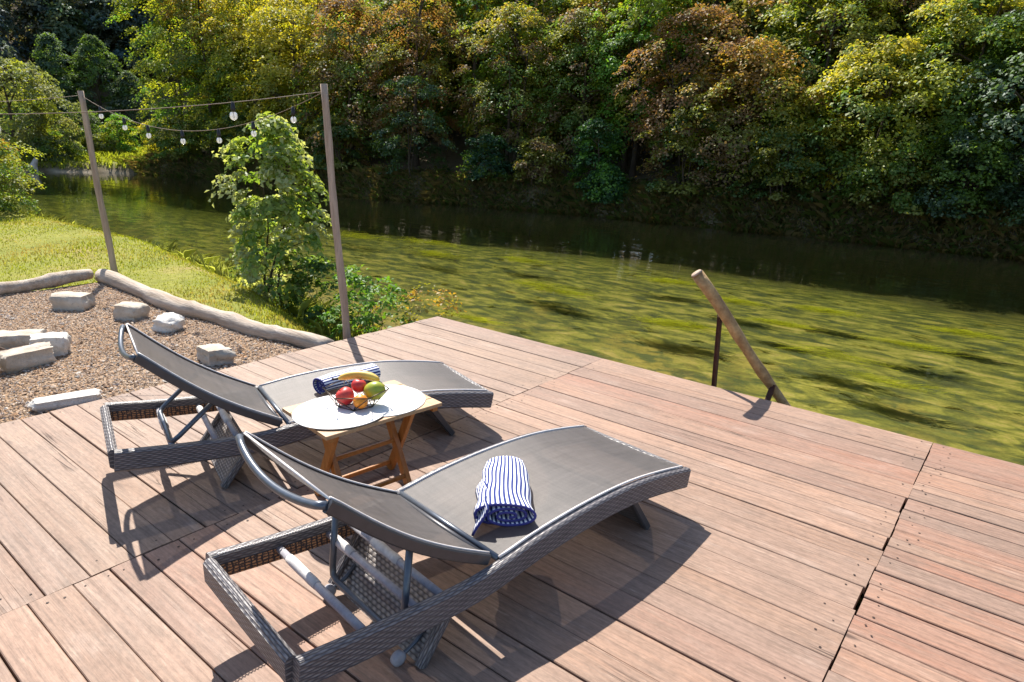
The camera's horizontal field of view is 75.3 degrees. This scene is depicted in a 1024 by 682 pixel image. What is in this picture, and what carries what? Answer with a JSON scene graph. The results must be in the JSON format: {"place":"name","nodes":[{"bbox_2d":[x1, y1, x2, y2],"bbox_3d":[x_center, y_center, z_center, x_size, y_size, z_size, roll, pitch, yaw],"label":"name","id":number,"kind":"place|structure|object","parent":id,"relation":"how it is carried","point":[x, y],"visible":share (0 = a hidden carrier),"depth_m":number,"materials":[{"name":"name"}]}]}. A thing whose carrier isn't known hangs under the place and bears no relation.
{"place":"outdoors","nodes":[
{"label":"outdoors","id":0,"kind":"place"},
{"bbox_2d":[0,142,203,168],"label":"meadow grass","id":1,"kind":"structure","parent":0,"point":[108,155],"depth_m":41.74,"materials":[{"name":"green plant"}]},
{"bbox_2d":[0,0,1023,681],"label":"ground","id":2,"kind":"structure","parent":0,"point":[880,298],"depth_m":15.93,"materials":[{"name":"green plant"}]},
{"bbox_2d":[0,138,46,213],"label":"bush","id":3,"kind":"object","parent":2,"relation":"on","point":[8,150],"visible":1,"depth_m":14.83,"materials":[{"name":"green plant"}]},
{"bbox_2d":[0,99,66,143],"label":"meadow bush","id":4,"kind":"object","parent":2,"relation":"on","point":[16,114],"visible":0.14,"depth_m":44.96,"materials":[{"name":"green plant"}]},
{"bbox_2d":[28,157,38,171],"bbox_3d":[-28.747,-10.477,39.877,0.510,1.113,1.051,-6,18,-25],"label":"driftwood","id":5,"kind":"object","parent":2,"relation":"on","point":[34,163],"visible":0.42,"depth_m":39.98,"materials":[{"name":"grey wood"}]},
{"bbox_2d":[0,56,91,159],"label":"willow","id":6,"kind":"object","parent":2,"relation":"on","point":[34,88],"visible":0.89,"depth_m":41.00,"materials":[{"name":"green plant"}]},
{"bbox_2d":[23,32,80,132],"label":"meadow tree","id":7,"kind":"object","parent":2,"relation":"on","point":[46,40],"visible":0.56,"depth_m":52.51,"materials":[{"name":"green plant"}]},
{"bbox_2d":[15,135,88,161],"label":"meadow bush","id":8,"kind":"object","parent":2,"relation":"on","point":[44,147],"visible":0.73,"depth_m":41.47,"materials":[{"name":"green plant"}]},
{"bbox_2d":[57,107,106,151],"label":"meadow bush","id":9,"kind":"object","parent":2,"relation":"on","point":[93,118],"visible":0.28,"depth_m":47.00,"materials":[{"name":"green plant"}]},
{"bbox_2d":[57,34,130,130],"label":"meadow tree","id":10,"kind":"object","parent":2,"relation":"on","point":[97,61],"visible":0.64,"depth_m":54.09,"materials":[{"name":"green plant"}]},
{"bbox_2d":[77,91,117,271],"bbox_3d":[-5.159,-1.841,8.307,0.180,2.422,0.086,1,17,-2],"label":"wooden pole","id":11,"kind":"object","parent":2,"relation":"on","point":[99,196],"visible":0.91,"depth_m":8.24,"materials":[{"name":"wood"}]},
{"bbox_2d":[0,95,78,101],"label":"string light","id":12,"kind":"object","parent":11,"relation":"hanging from","point":[37,99],"visible":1,"depth_m":7.60,"materials":[{"name":"black plastic"}]},
{"bbox_2d":[82,93,320,142],"bbox_3d":[-3.381,-2.285,6.821,4.448,0.506,0.055,13,20,33],"label":"string light","id":13,"kind":"object","parent":11,"relation":"hanging from","point":[292,108],"visible":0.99,"depth_m":6.52,"materials":[{"name":"black plastic"}]},
{"bbox_2d":[75,132,121,152],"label":"meadow bush","id":14,"kind":"object","parent":2,"relation":"on","point":[96,143],"visible":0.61,"depth_m":46.41,"materials":[{"name":"green plant"}]},
{"bbox_2d":[99,113,139,153],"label":"meadow bush","id":15,"kind":"object","parent":2,"relation":"on","point":[115,124],"visible":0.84,"depth_m":46.90,"materials":[{"name":"green plant"}]},
{"bbox_2d":[102,70,161,140],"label":"meadow tree","id":16,"kind":"object","parent":2,"relation":"on","point":[124,83],"visible":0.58,"depth_m":53.98,"materials":[{"name":"green plant"}]},
{"bbox_2d":[129,119,174,154],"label":"meadow bush","id":17,"kind":"object","parent":2,"relation":"on","point":[142,127],"visible":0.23,"depth_m":45.10,"materials":[{"name":"green plant"}]},
{"bbox_2d":[0,282,305,423],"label":"gravel","id":18,"kind":"structure","parent":2,"relation":"on","point":[99,382],"depth_m":5.78,"materials":[{"name":"gravel"}]},
{"bbox_2d":[0,329,46,349],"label":"stone","id":19,"kind":"object","parent":18,"relation":"on","point":[12,339],"visible":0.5,"depth_m":5.53,"materials":[{"name":"stone"}]},
{"bbox_2d":[0,342,56,373],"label":"stone","id":20,"kind":"object","parent":18,"relation":"on","point":[18,359],"visible":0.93,"depth_m":5.10,"materials":[{"name":"stone"}]},
{"bbox_2d":[0,269,93,294],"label":"border log","id":21,"kind":"object","parent":18,"relation":"on","point":[53,280],"visible":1,"depth_m":7.66,"materials":[{"name":"beige wood"}]},
{"bbox_2d":[29,332,71,356],"bbox_3d":[-3.821,0.037,5.485,0.302,0.199,0.211,-3,17,-17],"label":"stone","id":22,"kind":"object","parent":18,"relation":"on","point":[60,342],"visible":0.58,"depth_m":5.43,"materials":[{"name":"white stone"}]},
{"bbox_2d":[27,388,101,411],"bbox_3d":[-3.019,0.406,4.488,0.427,0.082,0.128,-10,25,-34],"label":"stone","id":23,"kind":"object","parent":18,"relation":"on","point":[55,402],"visible":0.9,"depth_m":4.45,"materials":[{"name":"white stone"}]},
{"bbox_2d":[49,291,95,310],"bbox_3d":[-4.567,-0.406,6.887,0.389,0.197,0.256,1,17,-2],"label":"stone","id":24,"kind":"object","parent":18,"relation":"on","point":[70,301],"visible":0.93,"depth_m":6.79,"materials":[{"name":"stone"}]},
{"bbox_2d":[113,301,149,320],"bbox_3d":[-3.798,-0.290,6.612,0.298,0.184,0.236,8,18,12],"label":"stone","id":25,"kind":"object","parent":18,"relation":"on","point":[126,310],"visible":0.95,"depth_m":6.53,"materials":[{"name":"stone"}]},
{"bbox_2d":[151,312,185,332],"bbox_3d":[-3.234,-0.161,6.253,0.286,0.185,0.246,6,23,15],"label":"stone","id":26,"kind":"object","parent":18,"relation":"on","point":[170,322],"visible":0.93,"depth_m":6.17,"materials":[{"name":"white stone"}]},
{"bbox_2d":[95,269,334,348],"bbox_3d":[-3.364,-0.362,6.927,4.299,0.216,0.326,14,20,34],"label":"border log","id":27,"kind":"object","parent":18,"relation":"on","point":[230,320],"visible":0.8,"depth_m":6.53,"materials":[{"name":"beige wood"}]},
{"bbox_2d":[196,343,236,365],"bbox_3d":[-2.449,0.111,5.466,0.229,0.157,0.406,-9,14,-41],"label":"stone","id":28,"kind":"object","parent":18,"relation":"on","point":[213,354],"visible":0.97,"depth_m":5.35,"materials":[{"name":"stone"}]},
{"bbox_2d":[105,0,231,152],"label":"tree","id":29,"kind":"object","parent":2,"relation":"on","point":[154,50],"visible":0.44,"depth_m":42.26,"materials":[{"name":"green plant"}]},
{"bbox_2d":[0,207,352,335],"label":"lawn grass","id":30,"kind":"structure","parent":2,"relation":"on","point":[291,318],"depth_m":9.69,"materials":[{"name":"green plant"}]},
{"bbox_2d":[145,117,212,163],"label":"bank bush","id":31,"kind":"object","parent":2,"relation":"on","point":[174,123],"visible":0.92,"depth_m":39.75,"materials":[{"name":"green plant"}]},
{"bbox_2d":[131,0,263,153],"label":"tree","id":32,"kind":"object","parent":2,"relation":"on","point":[179,61],"visible":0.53,"depth_m":40.21,"materials":[{"name":"green plant"}]},
{"bbox_2d":[16,208,384,340],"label":"bank grass","id":33,"kind":"structure","parent":2,"relation":"on","point":[209,262],"depth_m":10.88,"materials":[{"name":"green plant"}]},
{"bbox_2d":[200,113,262,161],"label":"bank bush","id":34,"kind":"object","parent":2,"relation":"on","point":[221,122],"visible":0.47,"depth_m":36.82,"materials":[{"name":"green plant"}]},
{"bbox_2d":[185,0,302,154],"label":"tree","id":35,"kind":"object","parent":2,"relation":"on","point":[236,11],"visible":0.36,"depth_m":37.94,"materials":[{"name":"green plant"}]},
{"bbox_2d":[0,0,492,99],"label":"hillside forest","id":36,"kind":"object","parent":2,"relation":"on","point":[69,24],"visible":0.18,"depth_m":58.07,"materials":[{"name":"green plant"}]},
{"bbox_2d":[228,257,291,300],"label":"leafy shrub","id":37,"kind":"object","parent":2,"relation":"on","point":[235,269],"visible":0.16,"depth_m":9.88,"materials":[{"name":"green plant"}]},
{"bbox_2d":[204,111,332,309],"bbox_3d":[-3.278,-1.575,8.981,1.747,2.919,1.611,15,21,36],"label":"maple sapling","id":38,"kind":"object","parent":2,"relation":"on","point":[278,144],"visible":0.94,"depth_m":8.65,"materials":[{"name":"green plant"}]},
{"bbox_2d":[247,122,317,166],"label":"bank bush","id":39,"kind":"object","parent":2,"relation":"on","point":[300,128],"visible":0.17,"depth_m":33.84,"materials":[{"name":"green plant"}]},
{"bbox_2d":[220,0,353,155],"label":"tree","id":40,"kind":"object","parent":2,"relation":"on","point":[273,9],"visible":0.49,"depth_m":34.73,"materials":[{"name":"green plant"}]},
{"bbox_2d":[271,256,375,323],"bbox_3d":[-2.692,-0.526,9.136,1.812,1.377,1.160,15,21,36],"label":"leafy shrub","id":41,"kind":"object","parent":2,"relation":"on","point":[320,267],"visible":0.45,"depth_m":8.84,"materials":[{"name":"green plant"}]},
{"bbox_2d":[320,84,350,339],"bbox_3d":[-1.540,-0.975,5.841,0.195,2.412,0.078,6,17,15],"label":"wooden pole","id":42,"kind":"object","parent":2,"relation":"on","point":[341,277],"visible":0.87,"depth_m":5.78,"materials":[{"name":"wood"}]},
{"bbox_2d":[0,92,319,131],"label":"string light","id":43,"kind":"object","parent":42,"relation":"hanging from","point":[233,108],"visible":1,"depth_m":5.32,"materials":[{"name":"black plastic"}]},
{"bbox_2d":[299,115,382,170],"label":"bank bush","id":44,"kind":"object","parent":2,"relation":"on","point":[318,134],"visible":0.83,"depth_m":31.57,"materials":[{"name":"green plant"}]},
{"bbox_2d":[287,0,413,164],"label":"tree","id":45,"kind":"object","parent":2,"relation":"on","point":[343,70],"visible":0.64,"depth_m":32.39,"materials":[{"name":"green plant"}]},
{"bbox_2d":[307,264,412,339],"bbox_3d":[-1.801,-0.176,7.918,1.548,1.488,1.146,15,21,36],"label":"leafy shrub","id":46,"kind":"object","parent":2,"relation":"on","point":[368,315],"visible":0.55,"depth_m":7.68,"materials":[{"name":"green plant"}]},
{"bbox_2d":[356,281,466,331],"bbox_3d":[-1.210,-0.052,8.026,1.479,1.340,1.547,-1,17,-11],"label":"leafy shrub","id":47,"kind":"object","parent":2,"relation":"on","point":[415,292],"visible":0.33,"depth_m":7.80,"materials":[{"name":"green plant"}]},
{"bbox_2d":[370,75,457,174],"bbox_3d":[-4.497,-9.377,29.413,3.471,4.523,4.528,-11,21,-36],"label":"bank bush","id":48,"kind":"object","parent":2,"relation":"on","point":[389,148],"visible":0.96,"depth_m":29.16,"materials":[{"name":"green plant"}]},
{"bbox_2d":[355,0,483,166],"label":"tree","id":49,"kind":"object","parent":2,"relation":"on","point":[443,12],"visible":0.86,"depth_m":30.62,"materials":[{"name":"green plant"}]},
{"bbox_2d":[456,132,522,180],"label":"bank bush","id":50,"kind":"object","parent":2,"relation":"on","point":[502,169],"visible":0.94,"depth_m":27.77,"materials":[{"name":"green plant"}]},
{"bbox_2d":[0,316,1023,681],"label":"deck","id":51,"kind":"structure","parent":2,"relation":"on","point":[776,540],"depth_m":2.88,"materials":[{"name":"brown wood"}]},
{"bbox_2d":[100,323,493,488],"bbox_3d":[-1.125,0.230,3.722,2.020,0.753,0.680,-9,20,-32],"label":"sun lounger","id":52,"kind":"object","parent":51,"relation":"on","point":[209,389],"visible":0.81,"depth_m":3.48,"materials":[{"name":"grey fabric"}]},
{"bbox_2d":[313,363,380,393],"bbox_3d":[-0.959,0.218,3.856,0.141,0.105,0.377,16,22,39],"label":"towel","id":53,"kind":"object","parent":52,"relation":"on","point":[320,383],"visible":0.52,"depth_m":3.77,"materials":[{"name":"blue fabric"}]},
{"bbox_2d":[282,380,441,495],"bbox_3d":[-0.727,0.531,3.282,0.630,0.458,0.422,-13,23,-42],"label":"folding table","id":54,"kind":"object","parent":51,"relation":"on","point":[330,439],"visible":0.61,"depth_m":3.27,"materials":[{"name":"brown wood"}]},
{"bbox_2d":[292,394,388,429],"bbox_3d":[-0.805,0.327,3.127,0.416,0.004,0.450,17,22,41],"label":"place mat","id":55,"kind":"object","parent":54,"relation":"on","point":[325,413],"visible":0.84,"depth_m":3.07,"materials":[{"name":"white fabric"}]},
{"bbox_2d":[323,380,388,410],"bbox_3d":[-0.748,0.263,3.191,0.273,0.081,0.314,10,18,25],"label":"fruit basket","id":56,"kind":"object","parent":55,"relation":"on","point":[335,399],"visible":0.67,"depth_m":3.14,"materials":[{"name":"brown metal"}]},
{"bbox_2d":[335,387,353,404],"bbox_3d":[-0.796,0.262,3.159,0.089,0.088,0.089,7,17,17],"label":"apple","id":57,"kind":"object","parent":56,"relation":"in","point":[345,392],"visible":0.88,"depth_m":3.13,"materials":[{"name":"red food"}]},
{"bbox_2d":[332,371,379,380],"bbox_3d":[-0.759,0.168,3.239,0.233,0.047,0.050,1,17,-2],"label":"banana","id":58,"kind":"object","parent":56,"relation":"in","point":[363,375],"visible":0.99,"depth_m":3.22,"materials":[{"name":"yellow food"}]},
{"bbox_2d":[351,379,366,392],"bbox_3d":[-0.740,0.213,3.208,0.073,0.077,0.074,11,1,-22],"label":"apple","id":59,"kind":"object","parent":56,"relation":"in","point":[358,385],"visible":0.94,"depth_m":3.18,"materials":[{"name":"red food"}]},
{"bbox_2d":[353,394,367,408],"bbox_3d":[-0.714,0.285,3.128,0.070,0.068,0.070,15,21,36],"label":"orange","id":60,"kind":"object","parent":56,"relation":"in","point":[357,402],"visible":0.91,"depth_m":3.10,"materials":[{"name":"orange food"}]},
{"bbox_2d":[363,381,385,399],"bbox_3d":[-0.665,0.240,3.189,0.114,0.090,0.086,-11,18,21],"label":"mango","id":61,"kind":"object","parent":56,"relation":"in","point":[371,389],"visible":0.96,"depth_m":3.16,"materials":[{"name":"green food"}]},
{"bbox_2d":[353,385,424,416],"bbox_3d":[-0.641,0.291,3.282,0.416,0.004,0.430,14,21,35],"label":"place mat","id":62,"kind":"object","parent":54,"relation":"on","point":[399,399],"visible":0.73,"depth_m":3.29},
{"bbox_2d":[203,425,690,681],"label":"sun lounger","id":63,"kind":"object","parent":51,"relation":"on","point":[399,601],"visible":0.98,"depth_m":2.43,"materials":[{"name":"grey fabric"}]},
{"bbox_2d":[471,456,536,535],"bbox_3d":[-0.039,0.608,2.658,0.246,0.105,0.418,1,21,-4],"label":"towel","id":64,"kind":"object","parent":63,"relation":"on","point":[503,493],"visible":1,"depth_m":2.57,"materials":[{"name":"fabric"}]},
{"bbox_2d":[691,269,790,405],"bbox_3d":[1.867,0.298,4.843,1.239,1.569,0.252,5,17,10],"label":"handrail","id":65,"kind":"object","parent":51,"relation":"attached to","point":[703,282],"visible":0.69,"depth_m":4.83,"materials":[{"name":"wood"}]},
{"bbox_2d":[446,0,589,165],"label":"tree","id":66,"kind":"object","parent":2,"relation":"on","point":[530,15],"visible":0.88,"depth_m":28.76,"materials":[{"name":"green plant"}]},
{"bbox_2d":[510,136,573,185],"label":"bank bush","id":67,"kind":"object","parent":2,"relation":"on","point":[546,152],"visible":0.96,"depth_m":27.02,"materials":[{"name":"green plant"}]},
{"bbox_2d":[109,151,1023,261],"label":"river bank","id":68,"kind":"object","parent":2,"relation":"on","point":[652,206],"visible":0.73,"depth_m":24.06,"materials":[{"name":"green plant"}]},
{"bbox_2d":[514,6,636,171],"bbox_3d":[3.091,-10.649,29.016,5.187,6.988,5.764,15,21,36],"label":"tree","id":69,"kind":"object","parent":2,"relation":"on","point":[594,26],"visible":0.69,"depth_m":27.80,"materials":[{"name":"green plant"}]},
{"bbox_2d":[150,225,1023,430],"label":"river weed","id":70,"kind":"object","parent":2,"relation":"on","point":[649,322],"visible":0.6,"depth_m":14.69,"materials":[{"name":"green plant"}]},
{"bbox_2d":[161,0,1023,173],"bbox_3d":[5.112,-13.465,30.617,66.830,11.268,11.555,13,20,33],"label":"woodland","id":71,"kind":"object","parent":2,"relation":"on","point":[557,8],"depth_m":29.81,"materials":[{"name":"green plant"}]},
{"bbox_2d":[560,117,629,188],"bbox_3d":[3.321,-7.285,26.231,2.619,3.000,2.354,15,21,36],"label":"bank bush","id":72,"kind":"object","parent":2,"relation":"on","point":[585,137],"visible":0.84,"depth_m":25.77,"materials":[{"name":"green plant"}]},
{"bbox_2d":[577,163,633,205],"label":"bank bush","id":73,"kind":"object","parent":2,"relation":"on","point":[608,176],"visible":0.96,"depth_m":25.35,"materials":[{"name":"green plant"}]},
{"bbox_2d":[575,0,702,176],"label":"tree","id":74,"kind":"object","parent":2,"relation":"on","point":[612,67],"visible":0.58,"depth_m":26.74,"materials":[{"name":"green plant"}]},
{"bbox_2d":[634,111,734,195],"bbox_3d":[6.662,-6.753,24.296,3.386,3.167,3.799,-11,21,-36],"label":"bank bush","id":75,"kind":"object","parent":2,"relation":"on","point":[700,173],"visible":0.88,"depth_m":23.89,"materials":[{"name":"green plant"}]},
{"bbox_2d":[609,1,779,183],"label":"tree","id":76,"kind":"object","parent":2,"relation":"on","point":[698,13],"visible":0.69,"depth_m":24.69,"materials":[{"name":"green plant"}]},
{"bbox_2d":[662,36,838,193],"bbox_3d":[8.529,-7.927,24.048,6.310,5.566,6.011,15,21,36],"label":"tree","id":77,"kind":"object","parent":2,"relation":"on","point":[771,56],"visible":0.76,"depth_m":22.72,"materials":[{"name":"green plant"}]},
{"bbox_2d":[716,124,840,201],"bbox_3d":[8.861,-5.970,22.589,4.066,2.745,3.519,15,21,36],"label":"bank bush","id":78,"kind":"object","parent":2,"relation":"on","point":[781,135],"visible":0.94,"depth_m":21.89,"materials":[{"name":"green plant"}]},
{"bbox_2d":[748,0,969,182],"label":"tree","id":79,"kind":"object","parent":2,"relation":"on","point":[853,8],"visible":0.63,"depth_m":23.00,"materials":[{"name":"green plant"}]},
{"bbox_2d":[779,33,982,201],"bbox_3d":[11.866,-7.028,21.574,5.922,5.356,6.137,15,21,36],"label":"tree","id":80,"kind":"object","parent":2,"relation":"on","point":[858,62],"visible":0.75,"depth_m":20.73,"materials":[{"name":"green plant"}]},
{"bbox_2d":[827,141,958,216],"bbox_3d":[11.851,-4.972,20.585,3.474,2.393,2.905,15,21,36],"label":"bank bush","id":81,"kind":"object","parent":2,"relation":"on","point":[912,165],"visible":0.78,"depth_m":20.15,"materials":[{"name":"green plant"}]},
{"bbox_2d":[861,0,1023,195],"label":"tree","id":82,"kind":"object","parent":2,"relation":"on","point":[931,33],"visible":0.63,"depth_m":19.94,"materials":[{"name":"green plant"}]},
{"bbox_2d":[897,121,1023,219],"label":"bank bush","id":83,"kind":"object","parent":2,"relation":"on","point":[964,196],"visible":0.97,"depth_m":19.00,"materials":[{"name":"green plant"}]},
{"bbox_2d":[915,7,1023,210],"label":"tree","id":84,"kind":"object","parent":2,"relation":"on","point":[991,68],"visible":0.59,"depth_m":19.14,"materials":[{"name":"green plant"}]},
{"bbox_2d":[986,147,1023,225],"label":"bank bush","id":85,"kind":"object","parent":2,"relation":"on","point":[1019,168],"visible":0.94,"depth_m":18.33,"materials":[{"name":"green plant"}]},
{"bbox_2d":[1004,83,1023,151],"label":"tree","id":86,"kind":"object","parent":2,"relation":"on","point":[1019,89],"visible":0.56,"depth_m":20.33,"materials":[{"name":"green plant"}]},
{"bbox_2d":[0,172,1023,282],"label":"river","id":87,"kind":"structure","parent":0,"point":[70,195],"depth_m":24.86,"materials":[{"name":"green liquid"}]}
]}

